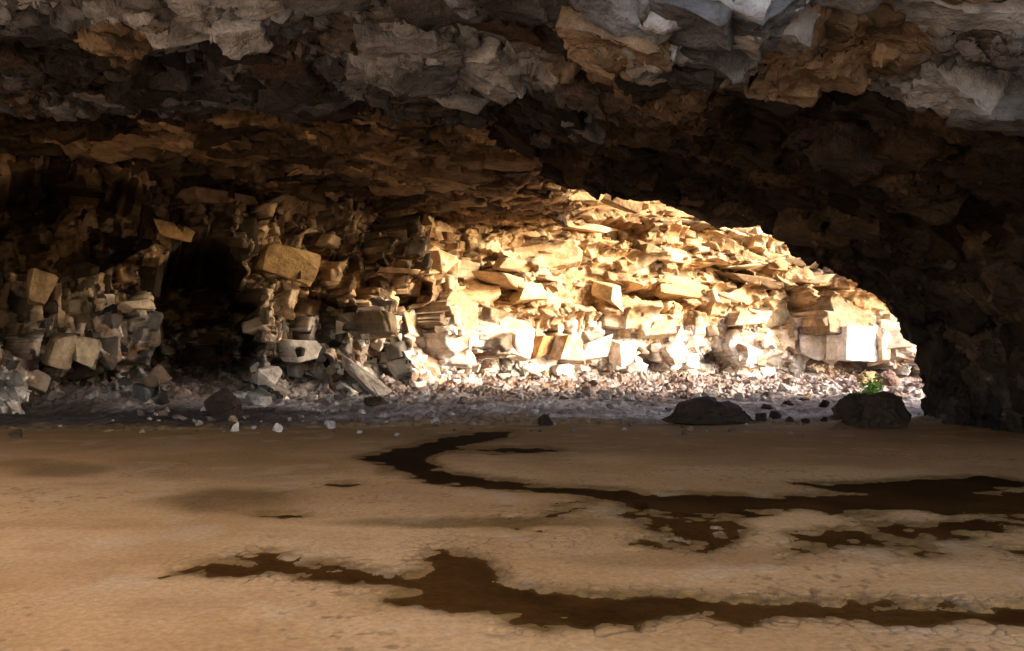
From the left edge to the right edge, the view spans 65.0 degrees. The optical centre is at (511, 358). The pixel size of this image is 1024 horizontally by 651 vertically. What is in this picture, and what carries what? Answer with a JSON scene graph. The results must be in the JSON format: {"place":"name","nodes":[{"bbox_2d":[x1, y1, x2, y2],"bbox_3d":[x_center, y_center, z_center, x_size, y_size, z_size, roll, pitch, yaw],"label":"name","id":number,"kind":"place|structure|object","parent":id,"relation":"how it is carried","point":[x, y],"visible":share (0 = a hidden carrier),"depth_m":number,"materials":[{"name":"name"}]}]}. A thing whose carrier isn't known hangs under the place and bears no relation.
{"place":"outdoors","nodes":[
{"label":"outdoors","id":0,"kind":"place"},
{"bbox_2d":[6,160,415,404],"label":"rock wall blocks","id":1,"kind":"object","parent":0,"point":[143,393],"visible":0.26,"depth_m":27.90,"materials":[{"name":"stone"}]},
{"bbox_2d":[0,156,431,381],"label":"rock wall blocks","id":2,"kind":"object","parent":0,"point":[150,281],"visible":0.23,"depth_m":29.94,"materials":[{"name":"stone"}]},
{"bbox_2d":[26,268,58,307],"bbox_3d":[-15.204,-2.198,25.982,0.903,1.325,1.600,0,0,-34],"label":"rock block","id":3,"kind":"object","parent":2,"relation":"on","point":[41,284],"visible":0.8,"depth_m":25.41,"materials":[{"name":"stone"}]},
{"bbox_2d":[153,218,194,242],"bbox_3d":[-12.261,-4.550,29.090,1.462,0.731,1.600,7,-3,-28],"label":"rock block","id":4,"kind":"object","parent":2,"relation":"on","point":[166,229],"visible":0.93,"depth_m":28.46,"materials":[{"name":"stone"}]},
{"bbox_2d":[0,102,573,232],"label":"roof rock","id":5,"kind":"object","parent":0,"point":[234,118],"visible":0.14,"depth_m":24.96,"materials":[{"name":"stone"}]},
{"bbox_2d":[0,120,643,227],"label":"rock ceiling blocks","id":6,"kind":"object","parent":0,"point":[119,147],"visible":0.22,"depth_m":27.08,"materials":[{"name":"stone"}]},
{"bbox_2d":[49,181,851,290],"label":"rock wall blocks","id":7,"kind":"object","parent":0,"point":[198,194],"visible":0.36,"depth_m":40.26,"materials":[{"name":"stone"}]},
{"bbox_2d":[0,148,919,413],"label":"rock wall","id":8,"kind":"structure","parent":0,"point":[202,312],"depth_m":37.37,"materials":[{"name":"stone"}]},
{"bbox_2d":[73,336,101,366],"bbox_3d":[-14.054,-0.245,26.448,1.541,1.101,0.978,0,0,44],"label":"rock block","id":9,"kind":"object","parent":8,"relation":"on","point":[87,351],"visible":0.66,"depth_m":25.96,"materials":[{"name":"stone"}]},
{"bbox_2d":[548,335,575,359],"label":"rock block","id":10,"kind":"object","parent":8,"relation":"on","point":[563,347],"visible":0.91,"depth_m":40.47,"materials":[{"name":"stone"}]},
{"bbox_2d":[583,334,612,360],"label":"rock block","id":11,"kind":"object","parent":8,"relation":"on","point":[599,348],"visible":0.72,"depth_m":42.10,"materials":[{"name":"stone"}]},
{"bbox_2d":[0,366,942,431],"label":"cave floor","id":12,"kind":"structure","parent":0,"point":[72,405],"depth_m":26.44,"materials":[{"name":"gravel"}]},
{"bbox_2d":[137,409,144,415],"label":"rubble stone","id":13,"kind":"object","parent":12,"relation":"on","point":[140,412],"visible":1,"depth_m":22.34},
{"bbox_2d":[147,406,153,412],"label":"rubble stone","id":14,"kind":"object","parent":12,"relation":"on","point":[150,409],"visible":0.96,"depth_m":23.56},
{"bbox_2d":[158,409,167,415],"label":"rubble stone","id":15,"kind":"object","parent":12,"relation":"on","point":[163,412],"visible":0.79,"depth_m":22.45,"materials":[{"name":"stone"}]},
{"bbox_2d":[176,415,186,419],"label":"rubble stone","id":16,"kind":"object","parent":12,"relation":"on","point":[181,417],"visible":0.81,"depth_m":21.31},
{"bbox_2d":[206,416,215,420],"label":"rubble stone","id":17,"kind":"object","parent":12,"relation":"on","point":[209,418],"visible":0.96,"depth_m":21.12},
{"bbox_2d":[204,387,244,415],"bbox_3d":[-8.015,1.223,22.372,1.072,0.817,0.858,0,0,0],"label":"boulder","id":18,"kind":"object","parent":12,"relation":"on","point":[224,401],"visible":0.91,"depth_m":22.09,"materials":[{"name":"stone"}]},
{"bbox_2d":[252,396,272,405],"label":"rubble stone","id":19,"kind":"object","parent":12,"relation":"on","point":[264,400],"visible":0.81,"depth_m":26.95,"materials":[{"name":"stone"}]},
{"bbox_2d":[298,401,306,406],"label":"rubble stone","id":20,"kind":"object","parent":12,"relation":"on","point":[303,403],"visible":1,"depth_m":27.01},
{"bbox_2d":[299,383,308,389],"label":"rubble stone","id":21,"kind":"object","parent":12,"relation":"on","point":[304,385],"visible":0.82,"depth_m":31.76,"materials":[{"name":"stone"}]},
{"bbox_2d":[307,394,317,398],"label":"rubble stone","id":22,"kind":"object","parent":12,"relation":"on","point":[314,396],"visible":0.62,"depth_m":30.16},
{"bbox_2d":[307,343,328,379],"bbox_3d":[-8.174,0.281,34.714,1.177,1.845,1.426,0,0,6],"label":"rock block","id":23,"kind":"object","parent":12,"relation":"on","point":[316,370],"visible":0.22,"depth_m":34.13,"materials":[{"name":"stone"}]},
{"bbox_2d":[321,400,331,405],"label":"rubble stone","id":24,"kind":"object","parent":12,"relation":"on","point":[327,402],"visible":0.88,"depth_m":27.00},
{"bbox_2d":[326,394,334,399],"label":"rubble stone","id":25,"kind":"object","parent":12,"relation":"on","point":[330,397],"visible":0.71,"depth_m":28.59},
{"bbox_2d":[334,394,346,400],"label":"rubble stone","id":26,"kind":"object","parent":12,"relation":"on","point":[338,397],"visible":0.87,"depth_m":28.15,"materials":[{"name":"stone"}]},
{"bbox_2d":[338,407,346,412],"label":"rubble stone","id":27,"kind":"object","parent":12,"relation":"on","point":[342,410],"visible":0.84,"depth_m":24.73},
{"bbox_2d":[350,414,355,420],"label":"rubble stone","id":28,"kind":"object","parent":12,"relation":"on","point":[352,417],"visible":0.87,"depth_m":21.11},
{"bbox_2d":[350,394,359,399],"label":"rubble stone","id":29,"kind":"object","parent":12,"relation":"on","point":[354,397],"visible":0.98,"depth_m":27.96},
{"bbox_2d":[355,417,362,422],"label":"rubble stone","id":30,"kind":"object","parent":12,"relation":"on","point":[359,419],"visible":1,"depth_m":19.98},
{"bbox_2d":[342,356,391,395],"bbox_3d":[-5.993,0.751,32.678,0.750,2.300,1.100,-45,17,-15],"label":"boulder","id":31,"kind":"object","parent":12,"relation":"on","point":[370,383],"visible":0.88,"depth_m":32.33,"materials":[{"name":"stone"}]},
{"bbox_2d":[363,396,387,406],"bbox_3d":[-4.517,1.436,26.591,0.794,0.366,0.635,0,0,0],"label":"rock","id":32,"kind":"object","parent":12,"relation":"on","point":[374,401],"visible":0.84,"depth_m":26.43,"materials":[{"name":"stone"}]},
{"bbox_2d":[378,412,389,417],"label":"rubble stone","id":33,"kind":"object","parent":12,"relation":"on","point":[384,415],"visible":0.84,"depth_m":21.57,"materials":[{"name":"stone"}]},
{"bbox_2d":[395,397,405,403],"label":"rubble stone","id":34,"kind":"object","parent":12,"relation":"on","point":[400,400],"visible":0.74,"depth_m":26.84,"materials":[{"name":"stone"}]},
{"bbox_2d":[413,413,421,419],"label":"rubble stone","id":35,"kind":"object","parent":12,"relation":"on","point":[417,416],"visible":0.94,"depth_m":20.93,"materials":[{"name":"stone"}]},
{"bbox_2d":[418,398,429,402],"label":"rubble stone","id":36,"kind":"object","parent":12,"relation":"on","point":[423,400],"visible":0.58,"depth_m":27.89,"materials":[{"name":"stone"}]},
{"bbox_2d":[420,389,429,395],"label":"rubble stone","id":37,"kind":"object","parent":12,"relation":"on","point":[424,392],"visible":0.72,"depth_m":30.51,"materials":[{"name":"stone"}]},
{"bbox_2d":[425,411,434,416],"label":"rubble stone","id":38,"kind":"object","parent":12,"relation":"on","point":[430,414],"visible":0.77,"depth_m":22.40,"materials":[{"name":"stone"}]},
{"bbox_2d":[429,382,437,389],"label":"rubble stone","id":39,"kind":"object","parent":12,"relation":"on","point":[433,386],"visible":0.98,"depth_m":33.58,"materials":[{"name":"stone"}]},
{"bbox_2d":[431,393,443,399],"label":"rubble stone","id":40,"kind":"object","parent":12,"relation":"on","point":[436,396],"visible":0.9,"depth_m":28.93,"materials":[{"name":"stone"}]},
{"bbox_2d":[449,386,457,391],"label":"rubble stone","id":41,"kind":"object","parent":12,"relation":"on","point":[453,389],"visible":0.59,"depth_m":32.06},
{"bbox_2d":[0,350,919,405],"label":"stones","id":42,"kind":"object","parent":12,"relation":"on","point":[42,381],"visible":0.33,"depth_m":36.32,"materials":[{"name":"stone"}]},
{"bbox_2d":[39,334,76,369],"bbox_3d":[-14.762,-0.211,26.069,0.870,1.208,1.643,0,0,-41],"label":"rock block","id":43,"kind":"object","parent":42,"relation":"on","point":[59,352],"visible":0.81,"depth_m":25.52,"materials":[{"name":"stone"}]},
{"bbox_2d":[254,366,281,385],"bbox_3d":[-9.006,0.688,29.664,1.031,0.825,1.400,0,0,-17],"label":"boulder","id":44,"kind":"object","parent":42,"relation":"on","point":[269,375],"visible":0.89,"depth_m":29.19,"materials":[{"name":"stone"}]},
{"bbox_2d":[457,399,466,404],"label":"rubble stone","id":45,"kind":"object","parent":12,"relation":"on","point":[462,401],"visible":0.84,"depth_m":26.97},
{"bbox_2d":[518,393,524,398],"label":"rubble stone","id":46,"kind":"object","parent":12,"relation":"on","point":[520,395],"visible":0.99,"depth_m":29.89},
{"bbox_2d":[531,409,538,413],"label":"rubble stone","id":47,"kind":"object","parent":12,"relation":"on","point":[535,411],"visible":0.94,"depth_m":23.29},
{"bbox_2d":[549,363,573,377],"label":"rock block","id":48,"kind":"object","parent":12,"relation":"on","point":[557,369],"visible":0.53,"depth_m":41.10,"materials":[{"name":"stone"}]},
{"bbox_2d":[559,395,568,399],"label":"rubble stone","id":49,"kind":"object","parent":12,"relation":"on","point":[563,397],"visible":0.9,"depth_m":28.65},
{"bbox_2d":[576,393,584,397],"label":"rubble stone","id":50,"kind":"object","parent":12,"relation":"on","point":[578,395],"visible":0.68,"depth_m":28.89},
{"bbox_2d":[580,386,595,396],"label":"rubble stone","id":51,"kind":"object","parent":12,"relation":"on","point":[588,391],"visible":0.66,"depth_m":30.32,"materials":[{"name":"stone"}]},
{"bbox_2d":[591,380,598,385],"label":"rubble stone","id":52,"kind":"object","parent":12,"relation":"on","point":[594,382],"visible":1,"depth_m":34.79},
{"bbox_2d":[601,390,611,399],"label":"rubble stone","id":53,"kind":"object","parent":12,"relation":"on","point":[606,395],"visible":0.84,"depth_m":28.09,"materials":[{"name":"stone"}]},
{"bbox_2d":[606,403,614,408],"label":"rubble stone","id":54,"kind":"object","parent":12,"relation":"on","point":[610,406],"visible":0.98,"depth_m":24.62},
{"bbox_2d":[624,394,634,400],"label":"rubble stone","id":55,"kind":"object","parent":12,"relation":"on","point":[628,397],"visible":0.96,"depth_m":27.66,"materials":[{"name":"stone"}]},
{"bbox_2d":[680,394,687,398],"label":"rubble stone","id":56,"kind":"object","parent":12,"relation":"on","point":[685,396],"visible":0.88,"depth_m":29.35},
{"bbox_2d":[691,392,700,398],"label":"rubble stone","id":57,"kind":"object","parent":12,"relation":"on","point":[696,395],"visible":0.3,"depth_m":27.12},
{"bbox_2d":[701,390,714,396],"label":"rubble stone","id":58,"kind":"object","parent":12,"relation":"on","point":[708,393],"visible":0.73,"depth_m":28.89,"materials":[{"name":"stone"}]},
{"bbox_2d":[734,392,744,400],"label":"rubble stone","id":59,"kind":"object","parent":12,"relation":"on","point":[739,396],"visible":0.99,"depth_m":27.98,"materials":[{"name":"stone"}]},
{"bbox_2d":[749,395,759,401],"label":"rubble stone","id":60,"kind":"object","parent":12,"relation":"on","point":[756,398],"visible":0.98,"depth_m":27.39,"materials":[{"name":"stone"}]},
{"bbox_2d":[755,412,766,420],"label":"rock","id":61,"kind":"object","parent":12,"relation":"on","point":[760,416],"visible":0.98,"depth_m":21.32,"materials":[{"name":"stone"}]},
{"bbox_2d":[761,392,770,398],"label":"rubble stone","id":62,"kind":"object","parent":12,"relation":"on","point":[767,395],"visible":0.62,"depth_m":28.23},
{"bbox_2d":[761,404,773,408],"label":"rock","id":63,"kind":"object","parent":12,"relation":"on","point":[765,406],"visible":0.87,"depth_m":25.12,"materials":[{"name":"stone"}]},
{"bbox_2d":[769,410,781,418],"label":"rock","id":64,"kind":"object","parent":12,"relation":"on","point":[776,414],"visible":0.94,"depth_m":21.91,"materials":[{"name":"stone"}]},
{"bbox_2d":[776,391,786,395],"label":"rubble stone","id":65,"kind":"object","parent":12,"relation":"on","point":[781,393],"visible":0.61,"depth_m":30.19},
{"bbox_2d":[777,382,793,392],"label":"rubble stone","id":66,"kind":"object","parent":12,"relation":"on","point":[783,387],"visible":0.83,"depth_m":31.98,"materials":[{"name":"stone"}]},
{"bbox_2d":[783,400,793,405],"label":"rock","id":67,"kind":"object","parent":12,"relation":"on","point":[788,402],"visible":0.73,"depth_m":26.21,"materials":[{"name":"stone"}]},
{"bbox_2d":[785,416,793,421],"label":"rock","id":68,"kind":"object","parent":12,"relation":"on","point":[789,418],"visible":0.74,"depth_m":21.22,"materials":[{"name":"stone"}]},
{"bbox_2d":[790,396,798,400],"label":"rubble stone","id":69,"kind":"object","parent":12,"relation":"on","point":[796,398],"visible":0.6,"depth_m":27.61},
{"bbox_2d":[799,397,809,400],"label":"rubble stone","id":70,"kind":"object","parent":12,"relation":"on","point":[803,398],"visible":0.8,"depth_m":28.41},
{"bbox_2d":[819,383,829,390],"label":"rubble stone","id":71,"kind":"object","parent":12,"relation":"on","point":[824,386],"visible":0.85,"depth_m":34.21,"materials":[{"name":"stone"}]},
{"bbox_2d":[819,399,829,406],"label":"rock","id":72,"kind":"object","parent":12,"relation":"on","point":[824,403],"visible":0.98,"depth_m":24.92,"materials":[{"name":"stone"}]},
{"bbox_2d":[831,405,836,415],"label":"boulder","id":73,"kind":"object","parent":12,"relation":"on","point":[833,408],"visible":0.09,"depth_m":22.54,"materials":[{"name":"stone"}]},
{"bbox_2d":[844,375,854,378],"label":"rubble stone","id":74,"kind":"object","parent":12,"relation":"on","point":[851,376],"visible":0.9,"depth_m":42.06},
{"bbox_2d":[856,371,876,383],"bbox_3d":[17.260,0.980,39.009,1.163,0.715,1.046,0,0,0],"label":"boulder","id":75,"kind":"object","parent":12,"relation":"on","point":[870,374],"visible":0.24,"depth_m":38.69,"materials":[{"name":"stone"}]},
{"bbox_2d":[853,372,882,393],"bbox_3d":[12.105,1.054,27.012,1.081,1.147,0.841,0,0,0],"label":"shrub","id":76,"kind":"object","parent":12,"relation":"on","point":[871,388],"visible":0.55,"depth_m":26.98,"materials":[{"name":"green plant"}]},
{"bbox_2d":[832,391,911,426],"bbox_3d":[9.248,1.292,20.652,1.759,0.927,1.430,0,0,37],"label":"boulder","id":77,"kind":"object","parent":12,"relation":"on","point":[883,409],"visible":0.97,"depth_m":20.25,"materials":[{"name":"stone"}]},
{"bbox_2d":[877,369,899,386],"bbox_3d":[16.773,0.910,35.940,1.065,0.825,0.879,0,0,24],"label":"boulder","id":78,"kind":"object","parent":12,"relation":"on","point":[890,377],"visible":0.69,"depth_m":35.65,"materials":[{"name":"stone"}]},
{"bbox_2d":[51,322,914,381],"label":"rock wall blocks","id":79,"kind":"object","parent":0,"point":[394,351],"visible":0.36,"depth_m":36.56,"materials":[{"name":"stone"}]},
{"bbox_2d":[826,326,877,361],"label":"rock block","id":80,"kind":"object","parent":79,"relation":"on","point":[854,343],"visible":0.88,"depth_m":44.48,"materials":[{"name":"stone"}]},
{"bbox_2d":[867,327,890,365],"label":"rock block","id":81,"kind":"object","parent":79,"relation":"on","point":[883,335],"visible":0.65,"depth_m":44.75,"materials":[{"name":"stone"}]},
{"bbox_2d":[57,225,918,369],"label":"rock wall blocks","id":82,"kind":"object","parent":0,"point":[416,245],"visible":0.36,"depth_m":37.84,"materials":[{"name":"stone"}]},
{"bbox_2d":[254,243,320,286],"bbox_3d":[-9.127,-3.719,32.315,2.437,1.329,2.600,12,-6,-28],"label":"rock block","id":83,"kind":"object","parent":82,"relation":"on","point":[286,262],"visible":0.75,"depth_m":31.50,"materials":[{"name":"stone"}]},
{"bbox_2d":[508,283,547,304],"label":"rock block","id":84,"kind":"object","parent":82,"relation":"on","point":[534,292],"visible":0.91,"depth_m":40.07,"materials":[{"name":"stone"}]},
{"bbox_2d":[531,335,553,358],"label":"rock block","id":85,"kind":"object","parent":82,"relation":"on","point":[542,345],"visible":0.73,"depth_m":40.38,"materials":[{"name":"stone"}]},
{"bbox_2d":[591,281,622,310],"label":"rock block","id":86,"kind":"object","parent":82,"relation":"on","point":[610,293],"visible":0.92,"depth_m":42.44,"materials":[{"name":"stone"}]},
{"bbox_2d":[609,336,636,367],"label":"rock block","id":87,"kind":"object","parent":82,"relation":"on","point":[622,352],"visible":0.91,"depth_m":43.08,"materials":[{"name":"stone"}]},
{"bbox_2d":[649,275,708,301],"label":"rock block","id":88,"kind":"object","parent":82,"relation":"on","point":[680,288],"visible":0.68,"depth_m":44.12,"materials":[{"name":"stone"}]},
{"bbox_2d":[798,334,826,360],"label":"rock block","id":89,"kind":"object","parent":82,"relation":"on","point":[813,347],"visible":0.62,"depth_m":45.88,"materials":[{"name":"stone"}]},
{"bbox_2d":[0,420,1023,650],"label":"ground","id":90,"kind":"structure","parent":0,"point":[101,532],"depth_m":7.57,"materials":[{"name":"soil"}]},
{"bbox_2d":[9,428,21,437],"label":"rock","id":91,"kind":"object","parent":90,"relation":"on","point":[16,433],"visible":1,"depth_m":17.23,"materials":[{"name":"stone"}]},
{"bbox_2d":[228,415,237,421],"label":"rubble stone","id":92,"kind":"object","parent":90,"relation":"on","point":[232,418],"visible":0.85,"depth_m":20.53,"materials":[{"name":"stone"}]},
{"bbox_2d":[230,422,238,430],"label":"rock","id":93,"kind":"object","parent":90,"relation":"on","point":[235,426],"visible":0.89,"depth_m":18.44,"materials":[{"name":"stone"}]},
{"bbox_2d":[272,423,282,431],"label":"rock","id":94,"kind":"object","parent":90,"relation":"on","point":[277,427],"visible":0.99,"depth_m":18.35,"materials":[{"name":"stone"}]},
{"bbox_2d":[259,515,301,518],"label":"wet mud","id":95,"kind":"structure","parent":90,"relation":"on","point":[287,516],"depth_m":8.73,"materials":[{"name":"soil"}]},
{"bbox_2d":[324,421,335,428],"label":"rubble stone","id":96,"kind":"object","parent":90,"relation":"on","point":[330,424],"visible":0.97,"depth_m":19.36,"materials":[{"name":"stone"}]},
{"bbox_2d":[325,484,359,486],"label":"wet mud","id":97,"kind":"structure","parent":90,"relation":"on","point":[345,485],"depth_m":10.87,"materials":[{"name":"soil"}]},
{"bbox_2d":[431,417,439,423],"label":"rubble stone","id":98,"kind":"object","parent":90,"relation":"on","point":[434,419],"visible":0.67,"depth_m":20.35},
{"bbox_2d":[492,448,557,452],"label":"wet mud","id":99,"kind":"structure","parent":90,"relation":"on","point":[534,450],"depth_m":15.08,"materials":[{"name":"soil"}]},
{"bbox_2d":[537,413,552,425],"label":"boulder","id":100,"kind":"object","parent":90,"relation":"on","point":[544,419],"visible":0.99,"depth_m":20.24,"materials":[{"name":"stone"}]},
{"bbox_2d":[157,549,1023,631],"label":"wet mud","id":101,"kind":"structure","parent":90,"relation":"on","point":[451,584],"depth_m":5.66,"materials":[{"name":"soil"}]},
{"bbox_2d":[609,502,746,552],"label":"wet mud","id":102,"kind":"structure","parent":90,"relation":"on","point":[683,529],"depth_m":8.13,"materials":[{"name":"soil"}]},
{"bbox_2d":[359,431,1023,515],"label":"wet mud","id":103,"kind":"structure","parent":90,"relation":"on","point":[952,496],"depth_m":10.12,"materials":[{"name":"soil"}]},
{"bbox_2d":[661,396,752,424],"bbox_3d":[5.134,1.374,21.293,2.290,0.740,1.608,0,0,-17],"label":"boulder","id":104,"kind":"object","parent":90,"relation":"on","point":[706,410],"visible":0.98,"depth_m":20.81,"materials":[{"name":"stone"}]},
{"bbox_2d":[454,447,969,549],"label":"wet mud","id":105,"kind":"structure","parent":90,"relation":"on","point":[707,530],"depth_m":8.23,"materials":[{"name":"soil"}]},
{"bbox_2d":[801,418,809,423],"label":"rock","id":106,"kind":"object","parent":90,"relation":"on","point":[806,420],"visible":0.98,"depth_m":20.93,"materials":[{"name":"stone"}]},
{"bbox_2d":[790,513,1023,556],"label":"wet mud","id":107,"kind":"structure","parent":90,"relation":"on","point":[833,538],"depth_m":7.83,"materials":[{"name":"soil"}]},
{"bbox_2d":[1006,550,1023,554],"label":"wet mud","id":108,"kind":"structure","parent":90,"relation":"on","point":[1017,551],"depth_m":7.05,"materials":[{"name":"soil"}]},
{"bbox_2d":[0,0,1023,429],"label":"rock ceiling blocks","id":109,"kind":"object","parent":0,"point":[732,40],"visible":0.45,"depth_m":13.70,"materials":[{"name":"stone"}]},
{"bbox_2d":[0,0,1023,433],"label":"rock ceiling","id":110,"kind":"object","parent":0,"point":[938,40],"visible":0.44,"depth_m":14.85,"materials":[{"name":"stone"}]},
{"bbox_2d":[255,306,882,352],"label":"rock wall blocks","id":111,"kind":"object","parent":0,"point":[394,320],"visible":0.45,"depth_m":37.13,"materials":[{"name":"stone"}]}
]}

